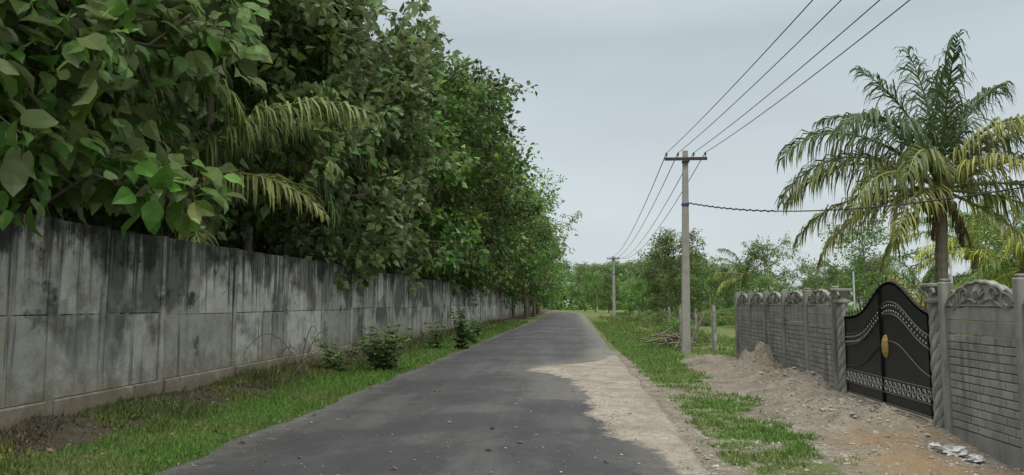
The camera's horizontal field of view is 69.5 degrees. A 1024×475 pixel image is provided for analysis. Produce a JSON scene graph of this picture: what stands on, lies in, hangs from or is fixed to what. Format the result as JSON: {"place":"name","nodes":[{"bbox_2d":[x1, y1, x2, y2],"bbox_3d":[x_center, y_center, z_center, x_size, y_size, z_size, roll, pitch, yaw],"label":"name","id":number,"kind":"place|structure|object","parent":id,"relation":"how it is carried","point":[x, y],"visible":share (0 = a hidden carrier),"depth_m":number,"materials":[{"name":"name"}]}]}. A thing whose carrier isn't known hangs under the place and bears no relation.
{"place":"outdoors","nodes":[
{"label":"outdoors","id":0,"kind":"place"},
{"bbox_2d":[153,311,706,474],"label":"asphalt road","id":1,"kind":"structure","parent":0,"point":[463,399],"depth_m":9.40,"materials":[{"name":"grey asphalt"}]},
{"bbox_2d":[0,313,869,474],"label":"grass","id":2,"kind":"structure","parent":0,"point":[178,446],"depth_m":9.84,"materials":[{"name":"green plant"}]},
{"bbox_2d":[3,304,1023,474],"bbox_3d":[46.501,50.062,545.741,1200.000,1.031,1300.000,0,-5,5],"label":"ground","id":3,"kind":"structure","parent":0,"point":[906,456],"depth_m":9.36,"materials":[{"name":"beige soil"}]},
{"bbox_2d":[0,0,92,196],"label":"teak tree","id":4,"kind":"object","parent":3,"relation":"on","point":[15,170],"visible":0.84,"depth_m":8.60,"materials":[{"name":"green plant"}]},
{"bbox_2d":[9,0,241,223],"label":"teak tree","id":5,"kind":"object","parent":3,"relation":"on","point":[187,93],"visible":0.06,"depth_m":12.47,"materials":[{"name":"green plant"}]},
{"bbox_2d":[0,0,272,240],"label":"teak tree","id":6,"kind":"object","parent":3,"relation":"on","point":[71,106],"visible":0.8,"depth_m":10.10,"materials":[{"name":"green plant"}]},
{"bbox_2d":[30,0,253,315],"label":"coconut palm","id":7,"kind":"object","parent":3,"relation":"on","point":[226,78],"visible":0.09,"depth_m":14.70,"materials":[{"name":"green plant"}]},
{"bbox_2d":[84,0,363,313],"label":"teak tree","id":8,"kind":"object","parent":3,"relation":"on","point":[279,10],"visible":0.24,"depth_m":18.00,"materials":[{"name":"green plant"}]},
{"bbox_2d":[8,11,446,315],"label":"forest trees","id":9,"kind":"object","parent":3,"relation":"on","point":[68,214],"depth_m":20.04,"materials":[{"name":"green plant"}]},
{"bbox_2d":[112,9,385,313],"bbox_3d":[-7.033,-0.566,15.417,6.856,7.117,6.161,4,-6,-35],"label":"coconut palm","id":10,"kind":"object","parent":3,"relation":"on","point":[213,149],"visible":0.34,"depth_m":14.83,"materials":[{"name":"green plant"}]},
{"bbox_2d":[0,319,508,461],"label":"dry weeds","id":11,"kind":"object","parent":3,"relation":"on","point":[13,433],"visible":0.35,"depth_m":8.78,"materials":[{"name":"plant"}]},
{"bbox_2d":[0,318,510,474],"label":"weeds","id":12,"kind":"object","parent":3,"relation":"on","point":[138,411],"visible":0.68,"depth_m":10.52,"materials":[{"name":"green plant"}]},
{"bbox_2d":[28,204,489,315],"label":"undergrowth","id":13,"kind":"object","parent":3,"relation":"on","point":[106,218],"visible":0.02,"depth_m":17.70,"materials":[{"name":"green plant"}]},
{"bbox_2d":[0,210,538,429],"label":"concrete compound wall","id":14,"kind":"structure","parent":3,"relation":"on","point":[54,359],"depth_m":11.66,"materials":[{"name":"grey concrete"}]},
{"bbox_2d":[162,30,379,312],"bbox_3d":[-6.851,-0.823,20.208,6.582,8.434,6.219,3,-6,-29],"label":"coconut palm","id":15,"kind":"object","parent":3,"relation":"on","point":[328,195],"visible":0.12,"depth_m":19.73,"materials":[{"name":"green plant"}]},
{"bbox_2d":[246,326,341,377],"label":"dry stems","id":16,"kind":"object","parent":3,"relation":"on","point":[305,359],"visible":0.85,"depth_m":15.11,"materials":[{"name":"plant"}]},
{"bbox_2d":[157,0,432,311],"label":"teak tree","id":17,"kind":"object","parent":3,"relation":"on","point":[329,43],"visible":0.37,"depth_m":20.94,"materials":[{"name":"green plant"}]},
{"bbox_2d":[228,0,431,310],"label":"teak tree","id":18,"kind":"object","parent":3,"relation":"on","point":[383,240],"visible":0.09,"depth_m":24.88,"materials":[{"name":"green plant"}]},
{"bbox_2d":[315,336,368,372],"bbox_3d":[-3.805,2.651,16.548,1.242,0.870,0.850,0,-5,5],"label":"roadside plant","id":19,"kind":"object","parent":3,"relation":"on","point":[334,364],"visible":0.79,"depth_m":16.52,"materials":[{"name":"green plant"}]},
{"bbox_2d":[29,343,667,474],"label":"fallen leaves","id":20,"kind":"object","parent":3,"relation":"on","point":[87,455],"visible":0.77,"depth_m":7.94,"materials":[{"name":"brown plant"}]},
{"bbox_2d":[262,0,462,309],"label":"teak tree","id":21,"kind":"object","parent":3,"relation":"on","point":[390,68],"visible":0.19,"depth_m":27.07,"materials":[{"name":"green plant"}]},
{"bbox_2d":[358,329,382,363],"bbox_3d":[-3.426,2.768,18.321,1.008,0.997,0.590,3,-6,-31],"label":"roadside plant","id":22,"kind":"object","parent":3,"relation":"on","point":[372,330],"visible":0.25,"depth_m":18.23,"materials":[{"name":"green plant"}]},
{"bbox_2d":[354,324,414,370],"bbox_3d":[-2.902,2.582,17.023,1.443,1.160,1.034,1,-5,-15],"label":"roadside plant","id":23,"kind":"object","parent":3,"relation":"on","point":[384,361],"visible":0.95,"depth_m":17.03,"materials":[{"name":"green plant"}]},
{"bbox_2d":[327,47,489,276],"bbox_3d":[-6.059,-2.023,32.262,8.880,13.160,8.664,4,-7,-39],"label":"teak tree","id":24,"kind":"object","parent":3,"relation":"on","point":[468,240],"visible":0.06,"depth_m":31.95,"materials":[{"name":"green plant"}]},
{"bbox_2d":[419,321,445,348],"bbox_3d":[-2.656,3.371,25.138,0.960,1.031,0.836,4,-6,-36],"label":"roadside plant","id":25,"kind":"object","parent":3,"relation":"on","point":[437,342],"visible":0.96,"depth_m":25.07,"materials":[{"name":"green plant"}]},
{"bbox_2d":[357,20,542,307],"bbox_3d":[-4.593,-2.652,37.298,11.106,15.272,10.264,2,-5,-17],"label":"roadside tree","id":26,"kind":"object","parent":3,"relation":"on","point":[455,221],"visible":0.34,"depth_m":35.84,"materials":[{"name":"green plant"}]},
{"bbox_2d":[447,308,474,348],"bbox_3d":[-1.774,3.197,25.553,0.923,1.536,0.866,0,-5,5],"label":"roadside plant","id":27,"kind":"object","parent":3,"relation":"on","point":[463,330],"visible":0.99,"depth_m":25.49,"materials":[{"name":"green plant"}]},
{"bbox_2d":[404,49,538,289],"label":"roadside tree","id":28,"kind":"object","parent":3,"relation":"on","point":[483,108],"visible":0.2,"depth_m":40.71,"materials":[{"name":"green plant"}]},
{"bbox_2d":[463,317,489,342],"bbox_3d":[-1.541,3.724,29.484,0.926,1.092,1.011,5,-7,-43],"label":"roadside plant","id":29,"kind":"object","parent":3,"relation":"on","point":[474,340],"visible":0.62,"depth_m":29.49,"materials":[{"name":"green plant"}]},
{"bbox_2d":[445,73,508,282],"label":"tree","id":30,"kind":"object","parent":3,"relation":"on","point":[479,114],"visible":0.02,"depth_m":48.57,"materials":[{"name":"green plant"}]},
{"bbox_2d":[467,318,490,336],"bbox_3d":[-1.548,4.210,34.127,0.899,0.954,1.024,-3,-6,30],"label":"roadside plant","id":31,"kind":"object","parent":3,"relation":"on","point":[478,327],"visible":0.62,"depth_m":34.06,"materials":[{"name":"green plant"}]},
{"bbox_2d":[427,134,535,286],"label":"roadside tree","id":32,"kind":"object","parent":3,"relation":"on","point":[520,240],"visible":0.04,"depth_m":54.52,"materials":[{"name":"green plant"}]},
{"bbox_2d":[433,133,530,294],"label":"roadside tree","id":33,"kind":"object","parent":3,"relation":"on","point":[509,232],"visible":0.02,"depth_m":57.48,"materials":[{"name":"green plant"}]},
{"bbox_2d":[421,106,553,306],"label":"roadside tree","id":34,"kind":"object","parent":3,"relation":"on","point":[498,202],"visible":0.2,"depth_m":47.20,"materials":[{"name":"green plant"}]},
{"bbox_2d":[475,181,541,309],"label":"roadside tree","id":35,"kind":"object","parent":3,"relation":"on","point":[511,287],"visible":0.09,"depth_m":65.06,"materials":[{"name":"green plant"}]},
{"bbox_2d":[477,187,553,294],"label":"roadside tree","id":36,"kind":"object","parent":3,"relation":"on","point":[524,276],"visible":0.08,"depth_m":73.02,"materials":[{"name":"green plant"}]},
{"bbox_2d":[486,191,553,316],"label":"roadside tree","id":37,"kind":"object","parent":3,"relation":"on","point":[537,286],"visible":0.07,"depth_m":76.91,"materials":[{"name":"green plant"}]},
{"bbox_2d":[496,189,550,300],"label":"roadside tree","id":38,"kind":"object","parent":3,"relation":"on","point":[543,239],"visible":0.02,"depth_m":82.02,"materials":[{"name":"green plant"}]},
{"bbox_2d":[505,166,573,318],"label":"roadside tree","id":39,"kind":"object","parent":3,"relation":"on","point":[534,262],"visible":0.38,"depth_m":73.04,"materials":[{"name":"green plant"}]},
{"bbox_2d":[530,256,561,313],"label":"roadside tree","id":40,"kind":"object","parent":3,"relation":"on","point":[552,295],"visible":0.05,"depth_m":106.44,"materials":[{"name":"green plant"}]},
{"bbox_2d":[527,218,565,304],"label":"roadside tree","id":41,"kind":"object","parent":3,"relation":"on","point":[549,290],"visible":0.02,"depth_m":95.81,"materials":[{"name":"green plant"}]},
{"bbox_2d":[528,218,568,312],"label":"roadside tree","id":42,"kind":"object","parent":3,"relation":"on","point":[549,285],"depth_m":105.57,"materials":[{"name":"green plant"}]},
{"bbox_2d":[523,196,581,316],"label":"roadside tree","id":43,"kind":"object","parent":3,"relation":"on","point":[548,269],"visible":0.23,"depth_m":87.87,"materials":[{"name":"green plant"}]},
{"bbox_2d":[537,268,570,311],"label":"roadside tree","id":44,"kind":"object","parent":3,"relation":"on","point":[546,305],"visible":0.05,"depth_m":121.43,"materials":[{"name":"green plant"}]},
{"bbox_2d":[563,264,600,310],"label":"roadside tree","id":45,"kind":"object","parent":3,"relation":"on","point":[577,280],"visible":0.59,"depth_m":146.93,"materials":[{"name":"green plant"}]},
{"bbox_2d":[576,271,609,311],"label":"roadside tree","id":46,"kind":"object","parent":3,"relation":"on","point":[586,299],"visible":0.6,"depth_m":130.65,"materials":[{"name":"green plant"}]},
{"bbox_2d":[589,272,628,312],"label":"roadside tree","id":47,"kind":"object","parent":3,"relation":"on","point":[606,279],"visible":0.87,"depth_m":116.44,"materials":[{"name":"green plant"}]},
{"bbox_2d":[480,272,743,309],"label":"distant hedge","id":48,"kind":"object","parent":3,"relation":"on","point":[564,298],"visible":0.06,"depth_m":175.36,"materials":[{"name":"green plant"}]},
{"bbox_2d":[607,256,619,317],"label":"utility pole","id":49,"kind":"object","parent":3,"relation":"on","point":[613,258],"visible":0.87,"depth_m":81.61,"materials":[{"name":"concrete"}]},
{"bbox_2d":[618,277,650,312],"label":"green tree","id":50,"kind":"object","parent":3,"relation":"on","point":[639,294],"visible":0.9,"depth_m":86.81,"materials":[{"name":"green plant"}]},
{"bbox_2d":[627,256,675,313],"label":"green tree","id":51,"kind":"object","parent":3,"relation":"on","point":[646,279],"visible":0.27,"depth_m":90.09,"materials":[{"name":"green plant"}]},
{"bbox_2d":[634,327,698,347],"bbox_3d":[5.377,3.531,25.978,2.065,0.733,2.284,0,-5,5],"label":"wood pile","id":52,"kind":"object","parent":3,"relation":"on","point":[667,339],"visible":0.79,"depth_m":25.85,"materials":[{"name":"brown wood"}]},
{"bbox_2d":[629,227,722,319],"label":"green tree","id":53,"kind":"object","parent":3,"relation":"on","point":[665,242],"visible":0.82,"depth_m":58.62,"materials":[{"name":"green plant"}]},
{"bbox_2d":[679,308,680,331],"bbox_3d":[7.820,4.060,34.241,0.161,1.603,0.139,0,-5,5],"label":"granite fence post","id":54,"kind":"object","parent":3,"relation":"on","point":[680,319],"visible":0.46,"depth_m":34.22,"materials":[{"name":"grey stone"}]},
{"bbox_2d":[664,151,706,353],"bbox_3d":[5.643,0.587,23.735,1.360,6.850,0.270,0,-5,5],"label":"utility pole","id":55,"kind":"object","parent":3,"relation":"on","point":[685,311],"visible":0.99,"depth_m":23.69,"materials":[{"name":"concrete"}]},
{"bbox_2d":[595,0,909,276],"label":"power lines","id":56,"kind":"object","parent":55,"relation":"attached to","point":[757,103],"visible":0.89,"depth_m":15.26,"materials":[{"name":"metal"}]},
{"bbox_2d":[689,186,1023,211],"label":"service cable","id":57,"kind":"object","parent":55,"relation":"attached to","point":[862,207],"visible":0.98,"depth_m":15.89,"materials":[{"name":"metal"}]},
{"bbox_2d":[655,248,728,318],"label":"green tree","id":58,"kind":"object","parent":3,"relation":"on","point":[703,280],"visible":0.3,"depth_m":61.69,"materials":[{"name":"green plant"}]},
{"bbox_2d":[694,308,697,340],"bbox_3d":[7.288,3.619,29.291,0.156,1.606,0.142,0,-5,5],"label":"granite fence post","id":59,"kind":"object","parent":3,"relation":"on","point":[695,318],"visible":0.53,"depth_m":29.27,"materials":[{"name":"grey stone"}]},
{"bbox_2d":[669,310,828,339],"bbox_3d":[10.578,3.645,32.122,6.386,0.862,15.806,0,-5,5],"label":"fence wire","id":60,"kind":"object","parent":59,"relation":"attached to","point":[717,326],"visible":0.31,"depth_m":25.71,"materials":[{"name":"grey metal"}]},
{"bbox_2d":[691,310,705,347],"bbox_3d":[6.609,3.301,26.475,0.736,1.388,0.183,1,-5,-15],"label":"leaning log","id":61,"kind":"object","parent":3,"relation":"on","point":[697,327],"visible":0.78,"depth_m":26.44,"materials":[{"name":"brown wood"}]},
{"bbox_2d":[710,305,716,350],"bbox_3d":[6.713,3.118,24.536,0.193,1.755,0.178,0,-5,5],"label":"granite fence post","id":62,"kind":"object","parent":3,"relation":"on","point":[713,327],"visible":0.74,"depth_m":24.50,"materials":[{"name":"grey stone"}]},
{"bbox_2d":[705,243,780,309],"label":"coconut palm","id":63,"kind":"object","parent":3,"relation":"on","point":[749,261],"visible":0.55,"depth_m":48.65,"materials":[{"name":"green plant"}]},
{"bbox_2d":[484,251,1014,311],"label":"distant trees","id":64,"kind":"object","parent":3,"relation":"on","point":[813,281],"visible":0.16,"depth_m":134.40,"materials":[{"name":"green plant"}]},
{"bbox_2d":[725,231,810,305],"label":"feathery tree","id":65,"kind":"object","parent":3,"relation":"on","point":[754,246],"visible":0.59,"depth_m":46.56,"materials":[{"name":"green plant"}]},
{"bbox_2d":[745,270,797,311],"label":"feathery tree","id":66,"kind":"object","parent":3,"relation":"on","point":[762,283],"visible":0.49,"depth_m":42.53,"materials":[{"name":"green plant"}]},
{"bbox_2d":[611,304,992,343],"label":"field shrubs","id":67,"kind":"object","parent":3,"relation":"on","point":[663,321],"visible":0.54,"depth_m":51.01,"materials":[{"name":"green plant"}]},
{"bbox_2d":[852,272,855,314],"bbox_3d":[6.515,1.751,13.999,0.028,2.200,0.032,0,-5,5],"label":"white pipe","id":68,"kind":"object","parent":3,"relation":"on","point":[853,291],"visible":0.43,"depth_m":14.05,"materials":[{"name":"plastic"}]},
{"bbox_2d":[804,210,931,306],"bbox_3d":[17.352,1.740,36.402,5.445,6.553,4.820,4,-6,-35],"label":"feathery tree","id":69,"kind":"object","parent":3,"relation":"on","point":[861,276],"visible":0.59,"depth_m":36.52,"materials":[{"name":"green plant"}]},
{"bbox_2d":[734,273,1023,471],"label":"precast wall","id":70,"kind":"structure","parent":3,"relation":"on","point":[978,391],"depth_m":8.73,"materials":[{"name":"concrete"}]},
{"bbox_2d":[844,274,933,419],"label":"iron gate","id":71,"kind":"structure","parent":70,"relation":"attached to","point":[887,349],"depth_m":10.50,"materials":[{"name":"black metal"}]},
{"bbox_2d":[774,29,1023,282],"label":"coconut palm","id":72,"kind":"object","parent":3,"relation":"on","point":[930,152],"visible":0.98,"depth_m":17.62,"materials":[{"name":"green plant"}]},
{"bbox_2d":[873,251,986,334],"bbox_3d":[16.213,2.380,28.359,4.107,3.836,4.186,-3,-6,29],"label":"coconut palm","id":73,"kind":"object","parent":3,"relation":"on","point":[928,277],"visible":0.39,"depth_m":28.45,"materials":[{"name":"green plant"}]},
{"bbox_2d":[949,254,952,281],"bbox_3d":[5.795,1.339,9.664,0.028,2.250,0.032,0,-5,5],"label":"white pipe","id":74,"kind":"object","parent":3,"relation":"on","point":[950,265],"visible":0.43,"depth_m":9.74,"materials":[{"name":"plastic"}]},
{"bbox_2d":[891,188,1022,336],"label":"feathery tree","id":75,"kind":"object","parent":3,"relation":"on","point":[975,264],"visible":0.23,"depth_m":32.40,"materials":[{"name":"green plant"}]},
{"bbox_2d":[928,442,985,462],"bbox_3d":[4.823,2.334,8.008,0.316,0.185,0.641,3,-6,-29],"label":"plastic bag","id":76,"kind":"object","parent":3,"relation":"on","point":[954,450],"visible":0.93,"depth_m":7.98,"materials":[{"name":"white plastic"}]},
{"bbox_2d":[917,211,1023,334],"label":"coconut palm","id":77,"kind":"object","parent":3,"relation":"on","point":[998,268],"visible":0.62,"depth_m":24.82,"materials":[{"name":"green plant"}]},
{"bbox_2d":[980,225,1023,322],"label":"green tree","id":78,"kind":"object","parent":3,"relation":"on","point":[1005,258],"visible":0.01,"depth_m":33.28,"materials":[{"name":"green plant"}]},
{"bbox_2d":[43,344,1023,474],"bbox_3d":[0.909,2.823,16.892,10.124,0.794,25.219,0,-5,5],"label":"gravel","id":79,"kind":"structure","parent":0,"point":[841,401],"depth_m":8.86,"materials":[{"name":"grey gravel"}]},
{"bbox_2d":[363,0,1023,303],"label":"sky","id":80,"kind":"structure","parent":0,"point":[620,82],"materials":[{"name":"grey"}]}
]}

